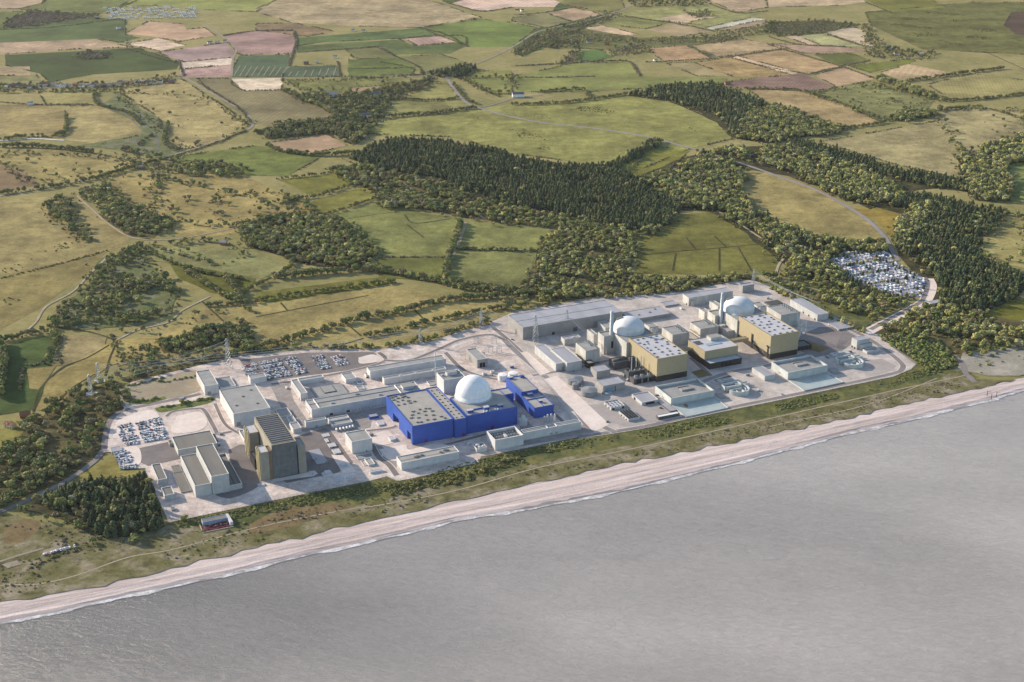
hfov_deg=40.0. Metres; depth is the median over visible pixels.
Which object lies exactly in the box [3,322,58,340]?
hedge
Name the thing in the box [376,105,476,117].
hedge
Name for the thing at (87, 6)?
field
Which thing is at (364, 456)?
store
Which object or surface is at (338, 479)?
store
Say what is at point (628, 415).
chiller house
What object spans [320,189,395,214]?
hedge
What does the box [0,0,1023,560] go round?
terrain
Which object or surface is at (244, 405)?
storage hall
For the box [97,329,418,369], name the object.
power line
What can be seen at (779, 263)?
track
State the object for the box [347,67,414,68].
hedge
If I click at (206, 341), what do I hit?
woodland
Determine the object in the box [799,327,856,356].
yard
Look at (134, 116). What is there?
hedge
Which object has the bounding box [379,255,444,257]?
hedge
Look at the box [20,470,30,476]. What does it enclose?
broadleaf tree
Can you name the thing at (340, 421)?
gas store
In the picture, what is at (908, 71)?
field
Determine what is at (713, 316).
safeguard block
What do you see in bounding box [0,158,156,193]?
hedge
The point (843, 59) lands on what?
field
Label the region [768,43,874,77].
hedge
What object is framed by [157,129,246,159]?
hedge
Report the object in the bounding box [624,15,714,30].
hedge
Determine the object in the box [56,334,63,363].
hedge
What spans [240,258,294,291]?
hedge
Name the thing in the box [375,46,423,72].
hedge
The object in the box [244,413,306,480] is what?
reactor tower
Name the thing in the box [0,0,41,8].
field
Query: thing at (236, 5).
field
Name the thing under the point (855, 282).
conifer wood
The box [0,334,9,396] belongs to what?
hedge
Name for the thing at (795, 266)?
birch tree
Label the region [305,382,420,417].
admin block
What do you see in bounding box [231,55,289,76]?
field
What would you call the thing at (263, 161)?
field
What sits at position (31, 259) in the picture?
gorse
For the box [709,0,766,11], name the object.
field
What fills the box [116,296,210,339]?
track
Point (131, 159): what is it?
scrub
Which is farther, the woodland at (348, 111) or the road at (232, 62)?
the road at (232, 62)
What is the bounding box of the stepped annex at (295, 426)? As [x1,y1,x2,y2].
[275,407,301,433]
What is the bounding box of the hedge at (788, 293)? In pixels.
[769,284,866,332]
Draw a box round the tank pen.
[472,442,486,452]
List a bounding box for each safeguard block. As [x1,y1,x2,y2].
[587,329,597,344]
[598,330,614,354]
[662,324,688,345]
[699,308,708,319]
[707,309,719,323]
[766,303,799,325]
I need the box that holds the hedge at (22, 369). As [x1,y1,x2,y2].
[17,367,24,389]
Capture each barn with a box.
[326,91,338,96]
[359,112,371,117]
[512,92,523,97]
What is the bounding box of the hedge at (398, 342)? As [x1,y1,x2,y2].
[254,317,491,351]
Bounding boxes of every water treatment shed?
[591,364,609,378]
[596,376,624,391]
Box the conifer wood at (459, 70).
[420,62,478,76]
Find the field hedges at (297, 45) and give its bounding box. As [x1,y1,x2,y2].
[0,0,1023,185]
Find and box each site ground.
[107,325,576,521]
[489,280,915,432]
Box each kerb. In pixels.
[164,407,218,431]
[213,403,238,434]
[274,352,387,384]
[371,445,399,475]
[388,333,504,361]
[412,432,486,448]
[443,352,502,381]
[490,327,582,424]
[501,339,616,432]
[579,329,906,438]
[702,352,805,382]
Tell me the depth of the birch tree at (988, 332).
2368.32 m
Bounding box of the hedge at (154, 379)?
[126,376,164,385]
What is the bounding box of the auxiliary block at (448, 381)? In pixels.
[436,369,464,393]
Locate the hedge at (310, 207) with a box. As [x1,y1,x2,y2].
[281,194,319,213]
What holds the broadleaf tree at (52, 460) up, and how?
on the wood floor at (52, 443)
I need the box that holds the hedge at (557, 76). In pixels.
[513,75,592,77]
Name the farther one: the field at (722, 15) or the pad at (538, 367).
the field at (722, 15)
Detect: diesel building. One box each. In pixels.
[575,340,599,362]
[690,319,718,337]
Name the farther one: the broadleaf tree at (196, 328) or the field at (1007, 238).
the field at (1007, 238)
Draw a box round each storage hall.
[196,369,218,394]
[219,384,270,426]
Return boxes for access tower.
[644,322,657,332]
[753,302,765,311]
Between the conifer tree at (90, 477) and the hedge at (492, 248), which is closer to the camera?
the conifer tree at (90, 477)
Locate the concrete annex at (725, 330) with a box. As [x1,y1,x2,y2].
[716,323,733,337]
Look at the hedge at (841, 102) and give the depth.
4089.14 m
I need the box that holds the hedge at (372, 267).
[274,263,508,292]
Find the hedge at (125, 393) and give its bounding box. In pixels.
[120,389,157,402]
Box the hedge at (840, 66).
[809,60,869,73]
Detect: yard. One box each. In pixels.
[129,370,200,399]
[139,442,179,465]
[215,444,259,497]
[240,352,376,380]
[271,379,323,430]
[278,428,352,482]
[308,406,386,430]
[370,432,396,467]
[488,415,593,450]
[589,388,670,426]
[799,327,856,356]
[866,359,896,373]
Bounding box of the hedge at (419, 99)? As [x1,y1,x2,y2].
[391,96,459,100]
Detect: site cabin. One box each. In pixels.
[327,442,336,447]
[332,448,340,454]
[369,469,382,473]
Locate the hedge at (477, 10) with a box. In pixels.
[450,3,510,11]
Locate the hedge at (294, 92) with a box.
[282,87,338,114]
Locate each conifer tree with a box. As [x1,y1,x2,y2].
[41,492,48,502]
[48,496,53,506]
[54,499,60,509]
[62,503,68,512]
[72,480,76,490]
[79,497,89,510]
[81,512,86,520]
[84,490,90,500]
[88,472,92,481]
[89,485,94,493]
[89,510,95,522]
[90,492,95,500]
[91,479,97,486]
[93,522,98,533]
[94,506,101,515]
[96,490,101,499]
[97,522,103,533]
[99,474,104,483]
[101,507,107,518]
[102,491,105,500]
[103,478,109,487]
[104,523,111,537]
[106,511,112,522]
[108,498,117,512]
[109,520,117,531]
[110,478,117,489]
[111,527,119,537]
[114,507,119,518]
[115,484,120,494]
[116,520,121,529]
[121,525,128,535]
[122,504,126,513]
[125,494,130,503]
[126,476,134,488]
[128,484,134,492]
[128,504,134,513]
[131,521,139,533]
[132,474,138,483]
[134,488,141,496]
[134,495,139,507]
[137,509,143,520]
[139,480,144,489]
[139,503,146,517]
[140,514,146,521]
[140,519,145,528]
[141,472,146,481]
[142,489,148,500]
[143,484,150,493]
[147,510,151,519]
[148,519,157,530]
[149,482,154,492]
[149,502,155,513]
[152,498,161,510]
[152,514,157,523]
[156,520,160,528]
[796,236,801,244]
[798,231,803,240]
[918,244,924,253]
[943,277,948,285]
[994,295,1000,305]
[1020,281,1023,290]
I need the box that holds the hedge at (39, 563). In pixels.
[28,549,77,568]
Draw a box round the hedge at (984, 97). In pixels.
[937,91,1023,100]
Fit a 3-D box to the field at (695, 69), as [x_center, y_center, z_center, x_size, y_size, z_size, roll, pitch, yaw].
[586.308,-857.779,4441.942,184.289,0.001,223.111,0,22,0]
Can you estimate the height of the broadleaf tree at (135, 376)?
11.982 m
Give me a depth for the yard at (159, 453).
1973.14 m
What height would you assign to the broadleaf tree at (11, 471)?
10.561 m
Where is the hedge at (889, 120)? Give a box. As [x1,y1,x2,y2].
[844,104,975,127]
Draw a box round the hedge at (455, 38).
[419,27,468,46]
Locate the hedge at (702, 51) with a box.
[689,45,714,57]
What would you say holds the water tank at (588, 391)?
on the terrain at (644, 62)
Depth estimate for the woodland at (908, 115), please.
3833.33 m
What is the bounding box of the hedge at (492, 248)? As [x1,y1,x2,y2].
[455,245,539,251]
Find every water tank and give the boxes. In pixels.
[567,375,583,385]
[572,382,578,389]
[581,386,597,397]
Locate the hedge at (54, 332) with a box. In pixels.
[41,328,58,363]
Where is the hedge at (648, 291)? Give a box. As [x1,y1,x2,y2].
[604,287,680,298]
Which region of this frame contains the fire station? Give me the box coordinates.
[632,391,658,404]
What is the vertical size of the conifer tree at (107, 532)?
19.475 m
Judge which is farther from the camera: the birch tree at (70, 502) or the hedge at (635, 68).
the hedge at (635, 68)
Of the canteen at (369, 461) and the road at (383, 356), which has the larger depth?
the road at (383, 356)
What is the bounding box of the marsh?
[78,94,186,158]
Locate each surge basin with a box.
[717,376,749,395]
[829,350,863,368]
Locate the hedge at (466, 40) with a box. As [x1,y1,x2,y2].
[400,34,467,46]
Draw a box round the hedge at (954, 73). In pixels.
[904,66,1004,80]
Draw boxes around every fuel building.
[597,320,613,331]
[709,300,719,309]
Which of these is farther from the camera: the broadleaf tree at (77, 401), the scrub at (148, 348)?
the scrub at (148, 348)
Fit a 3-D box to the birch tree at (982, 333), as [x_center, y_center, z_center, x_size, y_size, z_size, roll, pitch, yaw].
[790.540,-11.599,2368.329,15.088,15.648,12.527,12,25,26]
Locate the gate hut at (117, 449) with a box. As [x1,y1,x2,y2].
[110,446,121,453]
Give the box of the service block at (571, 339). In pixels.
[561,334,580,345]
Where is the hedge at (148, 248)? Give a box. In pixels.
[135,241,245,279]
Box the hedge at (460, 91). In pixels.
[452,81,476,103]
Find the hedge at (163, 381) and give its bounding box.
[156,375,195,382]
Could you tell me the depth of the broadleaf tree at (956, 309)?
2466.22 m
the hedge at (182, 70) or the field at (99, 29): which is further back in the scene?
the field at (99, 29)
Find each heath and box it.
[3,519,40,544]
[246,503,352,533]
[955,345,1023,375]
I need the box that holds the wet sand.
[0,391,1023,624]
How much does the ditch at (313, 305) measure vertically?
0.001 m
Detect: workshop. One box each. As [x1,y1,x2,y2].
[151,463,167,484]
[161,486,174,500]
[304,417,326,428]
[604,399,624,409]
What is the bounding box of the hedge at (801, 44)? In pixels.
[768,35,844,46]
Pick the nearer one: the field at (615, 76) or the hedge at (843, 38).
the field at (615, 76)
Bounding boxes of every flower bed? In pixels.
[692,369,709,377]
[798,340,828,351]
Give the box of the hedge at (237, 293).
[180,265,244,299]
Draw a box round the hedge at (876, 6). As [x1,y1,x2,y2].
[865,1,890,11]
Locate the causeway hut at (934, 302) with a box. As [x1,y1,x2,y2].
[926,299,938,305]
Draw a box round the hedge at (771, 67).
[728,57,808,74]
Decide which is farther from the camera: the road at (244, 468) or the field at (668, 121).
the field at (668, 121)
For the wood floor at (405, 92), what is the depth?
4127.05 m
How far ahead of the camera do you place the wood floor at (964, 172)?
3391.48 m
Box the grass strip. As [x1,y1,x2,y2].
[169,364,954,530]
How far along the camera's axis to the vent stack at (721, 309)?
2387.46 m
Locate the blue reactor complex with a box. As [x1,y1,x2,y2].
[386,375,516,444]
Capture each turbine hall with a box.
[181,443,241,496]
[629,333,687,381]
[738,312,798,359]
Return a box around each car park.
[2,560,20,567]
[42,543,69,555]
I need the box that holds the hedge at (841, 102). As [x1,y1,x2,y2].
[728,86,879,121]
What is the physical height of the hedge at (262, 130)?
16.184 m
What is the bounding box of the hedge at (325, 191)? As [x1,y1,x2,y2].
[287,175,368,198]
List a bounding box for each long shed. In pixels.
[364,355,445,379]
[382,366,445,384]
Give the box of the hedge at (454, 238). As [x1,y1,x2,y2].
[441,217,463,278]
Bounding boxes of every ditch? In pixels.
[32,341,115,410]
[56,374,94,404]
[59,327,110,338]
[104,340,117,375]
[202,301,223,321]
[256,295,368,316]
[404,214,450,222]
[640,243,762,255]
[672,253,676,270]
[718,248,719,270]
[738,247,751,270]
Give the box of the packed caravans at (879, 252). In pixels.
[840,250,896,262]
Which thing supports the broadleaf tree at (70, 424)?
on the wood floor at (52, 443)
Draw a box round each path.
[0,375,964,585]
[770,378,936,426]
[781,278,866,306]
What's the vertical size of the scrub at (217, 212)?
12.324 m
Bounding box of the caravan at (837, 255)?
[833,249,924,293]
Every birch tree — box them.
[20,421,27,429]
[33,439,42,444]
[36,443,44,449]
[39,437,47,442]
[47,491,57,498]
[67,499,73,507]
[68,494,78,501]
[78,479,87,484]
[97,485,106,494]
[109,505,119,514]
[119,489,129,496]
[147,493,156,498]
[632,285,639,290]
[691,197,698,201]
[773,246,783,254]
[792,263,798,269]
[805,263,813,269]
[821,293,828,301]
[832,247,839,254]
[869,245,877,251]
[874,242,881,248]
[890,319,896,327]
[896,323,904,331]
[900,213,908,217]
[903,327,911,333]
[908,322,914,328]
[911,306,920,313]
[917,333,927,338]
[942,316,947,323]
[946,310,954,315]
[972,331,981,338]
[980,330,986,337]
[984,330,991,337]
[992,323,999,330]
[995,336,1003,343]
[998,330,1007,336]
[1007,330,1015,335]
[1014,338,1023,345]
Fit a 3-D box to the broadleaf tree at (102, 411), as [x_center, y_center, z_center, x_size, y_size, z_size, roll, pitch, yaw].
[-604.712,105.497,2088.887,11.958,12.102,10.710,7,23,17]
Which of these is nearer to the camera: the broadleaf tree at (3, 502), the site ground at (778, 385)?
the broadleaf tree at (3, 502)
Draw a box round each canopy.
[308,448,328,464]
[764,300,783,305]
[828,321,855,330]
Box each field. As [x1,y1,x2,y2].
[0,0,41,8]
[0,11,26,28]
[0,18,139,42]
[0,39,128,53]
[0,66,30,75]
[0,75,40,84]
[0,103,65,137]
[0,148,136,185]
[0,166,38,190]
[0,194,132,274]
[0,252,105,329]
[0,332,60,414]
[0,425,23,446]
[5,48,178,82]
[6,12,95,27]
[19,0,130,13]
[27,366,55,388]
[36,335,158,410]
[40,92,94,104]
[51,335,106,365]
[66,106,139,142]
[72,456,142,480]
[103,173,310,239]
[117,79,246,147]
[118,286,510,368]
[121,0,272,11]
[125,21,214,41]
[127,38,183,50]
[141,244,283,277]
[161,43,233,60]
[169,262,255,294]
[173,146,323,175]
[179,65,233,76]
[181,58,233,68]
[200,78,331,127]
[224,31,294,53]
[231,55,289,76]
[232,78,282,90]
[256,23,334,35]
[256,276,395,302]
[257,0,479,27]
[270,135,346,152]
[281,174,353,195]
[282,66,337,76]
[289,78,405,93]
[297,40,463,53]
[298,28,436,44]
[310,187,375,214]
[328,202,418,218]
[345,210,456,257]
[347,47,465,72]
[348,57,415,75]
[352,86,379,93]
[372,95,733,164]
[376,258,445,281]
[382,99,474,114]
[401,81,455,99]
[405,36,454,45]
[423,19,535,46]
[450,250,536,289]
[453,0,559,10]
[458,221,551,249]
[466,70,511,94]
[469,62,726,91]
[512,14,569,27]
[513,4,609,55]
[545,7,601,20]
[546,29,731,50]
[560,0,623,12]
[576,50,612,60]
[587,25,638,35]
[600,16,667,28]
[617,4,765,25]
[623,147,688,175]
[634,212,779,274]
[646,46,708,61]
[647,24,713,35]
[659,14,715,23]
[669,62,728,75]
[694,39,783,56]
[698,58,788,76]
[707,18,763,29]
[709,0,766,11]
[717,19,767,30]
[728,74,831,89]
[730,56,796,74]
[740,50,837,73]
[741,170,881,238]
[748,89,875,125]
[766,20,857,35]
[768,0,864,6]
[774,44,869,52]
[786,35,818,44]
[799,34,862,46]
[811,82,934,120]
[814,53,868,64]
[815,68,872,85]
[823,108,1023,176]
[824,27,873,46]
[853,208,899,237]
[855,59,914,72]
[866,2,1023,53]
[867,0,944,11]
[881,64,948,80]
[927,74,1023,98]
[978,213,1023,267]
[987,298,1023,320]
[1005,12,1023,34]
[1009,162,1023,201]
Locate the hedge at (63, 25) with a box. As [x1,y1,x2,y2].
[0,18,120,28]
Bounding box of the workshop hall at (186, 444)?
[172,430,216,455]
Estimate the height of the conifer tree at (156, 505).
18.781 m
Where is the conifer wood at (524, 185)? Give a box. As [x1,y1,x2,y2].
[342,135,681,230]
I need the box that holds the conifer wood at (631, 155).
[598,136,663,169]
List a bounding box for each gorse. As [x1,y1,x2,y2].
[2,242,72,276]
[512,129,549,149]
[534,106,610,116]
[891,11,999,44]
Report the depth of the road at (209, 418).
2093.74 m
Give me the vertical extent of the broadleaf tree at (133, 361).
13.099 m
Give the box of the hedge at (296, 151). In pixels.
[265,142,356,155]
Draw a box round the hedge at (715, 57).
[645,48,778,61]
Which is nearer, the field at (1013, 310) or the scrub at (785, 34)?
the field at (1013, 310)
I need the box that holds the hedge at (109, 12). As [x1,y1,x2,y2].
[67,0,136,13]
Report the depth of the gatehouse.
2083.61 m
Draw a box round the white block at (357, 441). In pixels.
[345,429,372,453]
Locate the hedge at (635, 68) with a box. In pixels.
[515,59,641,75]
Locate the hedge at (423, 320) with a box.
[363,303,502,335]
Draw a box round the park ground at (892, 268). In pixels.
[830,251,923,296]
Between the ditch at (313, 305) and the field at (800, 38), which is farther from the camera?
the field at (800, 38)
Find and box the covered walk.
[658,398,676,411]
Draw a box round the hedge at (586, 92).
[538,86,591,96]
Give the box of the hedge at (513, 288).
[450,277,528,295]
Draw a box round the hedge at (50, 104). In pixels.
[0,101,92,104]
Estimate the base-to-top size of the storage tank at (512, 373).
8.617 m
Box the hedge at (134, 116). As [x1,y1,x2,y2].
[91,89,141,124]
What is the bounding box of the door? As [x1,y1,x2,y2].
[606,387,613,391]
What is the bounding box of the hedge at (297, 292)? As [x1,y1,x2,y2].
[257,278,395,301]
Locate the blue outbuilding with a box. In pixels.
[506,375,553,417]
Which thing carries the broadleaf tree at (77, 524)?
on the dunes
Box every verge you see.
[124,387,165,403]
[155,397,214,411]
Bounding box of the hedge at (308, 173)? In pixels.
[276,170,333,178]
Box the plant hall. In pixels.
[622,306,670,320]
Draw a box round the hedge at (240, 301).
[205,297,257,306]
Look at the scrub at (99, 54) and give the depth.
4645.88 m
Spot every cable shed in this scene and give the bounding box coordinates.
[535,344,563,370]
[550,346,581,371]
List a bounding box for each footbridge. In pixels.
[681,347,691,350]
[729,336,748,342]
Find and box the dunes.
[0,361,1015,600]
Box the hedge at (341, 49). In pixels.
[298,46,380,51]
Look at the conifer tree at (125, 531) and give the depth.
1763.07 m
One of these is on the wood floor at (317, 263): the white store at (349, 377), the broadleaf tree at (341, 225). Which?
the broadleaf tree at (341, 225)
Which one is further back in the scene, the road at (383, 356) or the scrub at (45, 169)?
the scrub at (45, 169)
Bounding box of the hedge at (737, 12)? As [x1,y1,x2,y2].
[709,3,768,12]
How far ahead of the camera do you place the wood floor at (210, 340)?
2345.80 m
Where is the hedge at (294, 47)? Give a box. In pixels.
[287,31,297,65]
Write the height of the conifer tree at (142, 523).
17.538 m
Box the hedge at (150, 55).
[126,48,177,62]
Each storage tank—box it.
[498,372,506,381]
[508,371,517,375]
[519,415,526,426]
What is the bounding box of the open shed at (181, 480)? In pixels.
[171,465,191,492]
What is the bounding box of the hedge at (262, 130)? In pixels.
[253,118,325,133]
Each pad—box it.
[113,410,164,439]
[120,446,140,464]
[171,412,206,432]
[271,471,317,481]
[332,455,356,473]
[358,354,383,363]
[372,431,396,444]
[379,443,449,460]
[520,352,549,374]
[544,376,608,431]
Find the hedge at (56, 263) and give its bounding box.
[3,249,107,277]
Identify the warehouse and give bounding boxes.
[508,300,621,339]
[682,287,732,305]
[790,297,828,320]
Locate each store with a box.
[239,429,244,442]
[327,415,352,428]
[333,477,344,481]
[341,372,356,383]
[355,380,364,389]
[355,452,373,459]
[427,380,436,385]
[466,348,487,367]
[521,419,580,439]
[660,300,678,306]
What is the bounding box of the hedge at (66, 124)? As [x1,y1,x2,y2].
[0,113,69,139]
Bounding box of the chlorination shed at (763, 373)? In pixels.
[752,366,774,380]
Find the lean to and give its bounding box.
[215,376,235,388]
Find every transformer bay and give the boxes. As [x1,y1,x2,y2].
[622,366,644,377]
[629,372,653,383]
[798,340,811,350]
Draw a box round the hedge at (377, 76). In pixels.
[331,73,424,77]
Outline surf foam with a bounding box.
[2,390,1023,622]
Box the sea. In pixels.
[0,392,1023,681]
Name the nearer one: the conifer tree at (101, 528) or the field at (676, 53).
the conifer tree at (101, 528)
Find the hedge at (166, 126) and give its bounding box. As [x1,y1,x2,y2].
[161,120,180,150]
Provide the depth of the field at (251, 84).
4244.84 m
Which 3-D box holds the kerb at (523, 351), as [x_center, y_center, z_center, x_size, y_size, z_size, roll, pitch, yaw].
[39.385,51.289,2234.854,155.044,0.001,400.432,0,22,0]
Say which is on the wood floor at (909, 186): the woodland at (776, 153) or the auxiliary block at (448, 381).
the woodland at (776, 153)
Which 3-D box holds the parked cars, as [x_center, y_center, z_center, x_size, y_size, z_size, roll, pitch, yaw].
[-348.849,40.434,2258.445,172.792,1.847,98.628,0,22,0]
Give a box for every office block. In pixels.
[248,372,266,383]
[291,374,323,400]
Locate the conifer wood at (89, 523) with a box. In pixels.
[16,474,187,542]
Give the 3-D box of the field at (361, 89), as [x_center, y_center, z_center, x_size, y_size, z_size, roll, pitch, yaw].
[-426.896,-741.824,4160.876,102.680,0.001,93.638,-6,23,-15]
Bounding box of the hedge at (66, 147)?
[0,141,94,152]
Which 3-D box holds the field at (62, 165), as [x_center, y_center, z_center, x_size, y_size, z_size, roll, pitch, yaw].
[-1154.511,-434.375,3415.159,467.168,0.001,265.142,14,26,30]
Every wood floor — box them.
[0,381,123,506]
[22,478,164,537]
[52,251,179,329]
[99,208,161,236]
[123,353,254,381]
[160,332,256,353]
[243,219,373,269]
[266,108,378,144]
[294,76,434,108]
[331,164,556,224]
[349,147,674,231]
[524,226,752,300]
[630,93,842,142]
[639,146,952,281]
[762,279,879,327]
[836,192,1021,310]
[874,308,1023,367]
[958,144,1023,200]
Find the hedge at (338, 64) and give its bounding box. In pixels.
[336,61,341,75]
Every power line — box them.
[87,340,228,382]
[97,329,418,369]
[419,311,478,333]
[483,310,532,325]
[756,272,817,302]
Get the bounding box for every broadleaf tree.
[0,452,7,459]
[0,470,8,475]
[0,475,7,481]
[0,499,9,505]
[1,440,12,446]
[1,491,11,497]
[3,444,15,452]
[3,494,10,503]
[4,479,15,489]
[6,452,13,459]
[7,459,16,466]
[8,468,14,475]
[12,453,24,462]
[13,491,20,497]
[14,473,21,480]
[15,448,26,453]
[17,438,28,445]
[17,487,25,494]
[19,445,29,449]
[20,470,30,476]
[21,456,29,464]
[22,473,33,480]
[24,481,33,489]
[26,416,34,423]
[29,444,36,450]
[30,424,40,431]
[30,494,41,500]
[31,470,42,478]
[32,454,46,461]
[33,459,46,466]
[34,430,45,437]
[35,479,43,485]
[36,471,45,479]
[41,407,51,414]
[43,512,49,518]
[45,454,53,459]
[46,457,57,463]
[47,469,55,475]
[48,396,57,404]
[49,316,59,322]
[49,463,56,468]
[53,406,60,412]
[53,465,61,473]
[54,496,67,505]
[59,420,66,427]
[60,319,66,326]
[61,456,72,464]
[62,512,69,518]
[63,409,72,415]
[65,446,75,455]
[67,388,75,395]
[67,421,75,428]
[68,297,77,305]
[69,416,77,421]
[70,404,79,413]
[71,313,80,319]
[73,520,83,528]
[74,399,81,405]
[74,489,85,495]
[77,390,82,397]
[77,431,83,437]
[79,441,91,449]
[80,434,90,441]
[80,508,88,516]
[83,295,91,301]
[83,424,94,431]
[83,428,89,433]
[84,417,95,423]
[85,310,92,318]
[92,298,101,305]
[95,421,105,428]
[98,389,106,395]
[99,279,106,284]
[100,408,107,415]
[102,304,112,310]
[107,293,114,300]
[112,388,120,395]
[113,276,121,283]
[116,291,124,297]
[116,400,122,406]
[116,475,126,483]
[117,497,125,504]
[122,313,130,321]
[123,278,132,282]
[124,258,131,264]
[128,533,140,542]
[129,365,135,372]
[130,314,137,321]
[130,359,139,366]
[130,373,139,378]
[131,288,138,295]
[134,294,143,301]
[134,314,143,320]
[136,471,141,479]
[147,356,155,363]
[150,348,157,355]
[151,272,158,277]
[151,307,157,313]
[151,363,157,370]
[160,341,168,349]
[166,284,173,291]
[169,337,178,345]
[172,341,179,347]
[179,332,186,339]
[184,352,191,357]
[192,325,199,331]
[193,347,199,354]
[200,354,208,360]
[204,347,211,352]
[205,328,214,336]
[207,322,215,328]
[213,333,222,338]
[215,323,224,329]
[217,328,223,333]
[229,348,235,355]
[236,334,246,339]
[241,325,251,331]
[257,242,265,249]
[280,244,288,249]
[336,223,345,227]
[349,247,358,251]
[357,232,366,238]
[502,299,512,305]
[520,294,527,298]
[681,201,689,206]
[695,200,703,205]
[727,207,734,212]
[830,288,839,294]
[845,290,853,296]
[851,288,859,294]
[880,302,889,307]
[921,301,929,308]
[922,323,932,329]
[925,314,933,319]
[931,309,940,315]
[937,287,946,291]
[947,319,954,326]
[950,305,960,311]
[968,312,975,318]
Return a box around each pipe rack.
[715,393,728,398]
[828,367,841,374]
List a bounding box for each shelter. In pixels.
[199,513,233,532]
[376,421,384,425]
[388,436,395,440]
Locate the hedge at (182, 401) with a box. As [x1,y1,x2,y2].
[159,397,212,407]
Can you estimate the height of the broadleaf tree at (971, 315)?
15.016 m
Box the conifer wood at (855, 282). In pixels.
[829,265,902,302]
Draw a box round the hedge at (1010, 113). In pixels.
[976,104,1023,119]
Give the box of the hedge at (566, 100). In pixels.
[511,91,627,104]
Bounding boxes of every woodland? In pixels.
[0,445,77,504]
[5,412,58,456]
[38,193,85,224]
[46,244,184,328]
[60,222,95,241]
[71,183,124,204]
[96,198,175,237]
[153,159,251,177]
[155,323,266,354]
[236,211,384,266]
[263,93,391,143]
[324,162,664,237]
[374,190,442,211]
[520,224,767,300]
[624,79,766,136]
[638,143,899,280]
[728,102,848,142]
[751,141,903,206]
[760,263,915,317]
[775,102,823,135]
[789,137,967,191]
[868,303,996,340]
[873,73,953,101]
[883,107,939,122]
[886,199,938,248]
[887,189,1023,317]
[950,132,1023,201]
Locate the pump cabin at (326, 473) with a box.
[322,470,332,476]
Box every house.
[3,421,15,428]
[19,411,30,417]
[219,239,227,244]
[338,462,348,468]
[396,446,458,469]
[487,426,523,450]
[584,360,593,367]
[609,356,634,369]
[619,409,639,421]
[655,378,713,404]
[739,282,753,292]
[771,355,827,379]
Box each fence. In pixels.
[103,434,582,521]
[240,326,475,355]
[490,323,581,432]
[515,280,860,328]
[583,334,915,434]
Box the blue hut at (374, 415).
[367,412,378,418]
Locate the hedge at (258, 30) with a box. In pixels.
[224,29,292,34]
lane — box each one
[0,547,43,561]
[467,95,536,109]
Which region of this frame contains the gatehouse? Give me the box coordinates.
[656,411,679,419]
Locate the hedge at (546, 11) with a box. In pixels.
[514,7,571,14]
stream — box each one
[0,138,58,140]
[99,99,165,136]
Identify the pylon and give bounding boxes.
[87,375,92,394]
[96,363,100,382]
[224,338,232,369]
[418,328,422,344]
[479,309,483,327]
[532,315,538,342]
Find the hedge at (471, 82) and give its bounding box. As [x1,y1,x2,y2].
[462,77,499,96]
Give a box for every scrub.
[0,80,105,92]
[0,149,129,181]
[0,463,536,591]
[2,8,98,27]
[2,528,103,574]
[35,371,121,472]
[71,49,112,58]
[99,72,180,90]
[102,170,165,213]
[109,304,256,367]
[112,88,248,149]
[113,145,192,172]
[117,337,250,379]
[149,236,249,265]
[150,173,306,231]
[172,438,587,528]
[204,188,311,226]
[271,505,345,523]
[280,76,392,91]
[295,73,441,108]
[388,456,525,495]
[458,73,518,93]
[501,286,598,309]
[511,10,619,56]
[538,379,961,475]
[541,23,772,43]
[541,38,581,48]
[554,47,583,65]
[588,368,941,447]
[605,42,653,55]
[628,0,710,6]
[683,9,713,17]
[761,18,860,36]
[809,82,935,118]
[860,23,940,59]
[880,332,958,369]
[929,104,1023,151]
[942,320,1023,355]
[968,210,1023,261]
[975,346,1019,376]
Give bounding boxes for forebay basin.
[672,396,728,416]
[789,372,843,390]
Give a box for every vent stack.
[435,351,435,384]
[610,311,613,334]
[719,293,723,323]
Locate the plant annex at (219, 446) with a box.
[213,433,221,450]
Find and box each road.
[0,74,253,195]
[0,450,104,512]
[101,393,201,451]
[120,376,152,405]
[165,407,218,434]
[179,77,327,77]
[204,24,236,75]
[214,403,239,434]
[271,352,386,384]
[328,2,639,77]
[357,429,398,475]
[366,425,396,430]
[383,334,504,361]
[413,433,486,448]
[444,352,497,379]
[445,75,900,260]
[491,327,588,427]
[502,339,615,432]
[532,359,608,375]
[554,412,563,421]
[577,328,905,437]
[689,358,716,382]
[701,353,807,382]
[865,278,936,334]
[869,277,929,329]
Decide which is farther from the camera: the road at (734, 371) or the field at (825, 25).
the field at (825, 25)
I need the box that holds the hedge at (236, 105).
[196,81,251,121]
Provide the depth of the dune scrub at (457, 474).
1902.92 m
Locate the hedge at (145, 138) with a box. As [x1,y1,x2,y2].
[137,132,152,144]
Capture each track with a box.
[4,257,105,341]
[77,195,236,239]
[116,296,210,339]
[443,222,466,278]
[716,210,785,272]
[951,355,976,381]
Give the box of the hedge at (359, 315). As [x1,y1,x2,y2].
[242,291,504,351]
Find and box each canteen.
[310,382,347,397]
[360,458,374,465]
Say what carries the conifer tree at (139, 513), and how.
on the wood floor at (38, 507)
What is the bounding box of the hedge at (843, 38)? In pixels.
[825,32,863,45]
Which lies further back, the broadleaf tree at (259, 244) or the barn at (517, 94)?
the barn at (517, 94)
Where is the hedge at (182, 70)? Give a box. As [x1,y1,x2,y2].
[178,60,185,75]
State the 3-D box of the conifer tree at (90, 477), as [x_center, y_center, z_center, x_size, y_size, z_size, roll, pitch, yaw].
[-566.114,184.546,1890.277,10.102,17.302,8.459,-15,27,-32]
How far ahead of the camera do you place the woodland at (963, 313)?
2426.71 m
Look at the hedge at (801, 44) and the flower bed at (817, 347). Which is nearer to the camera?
the flower bed at (817, 347)

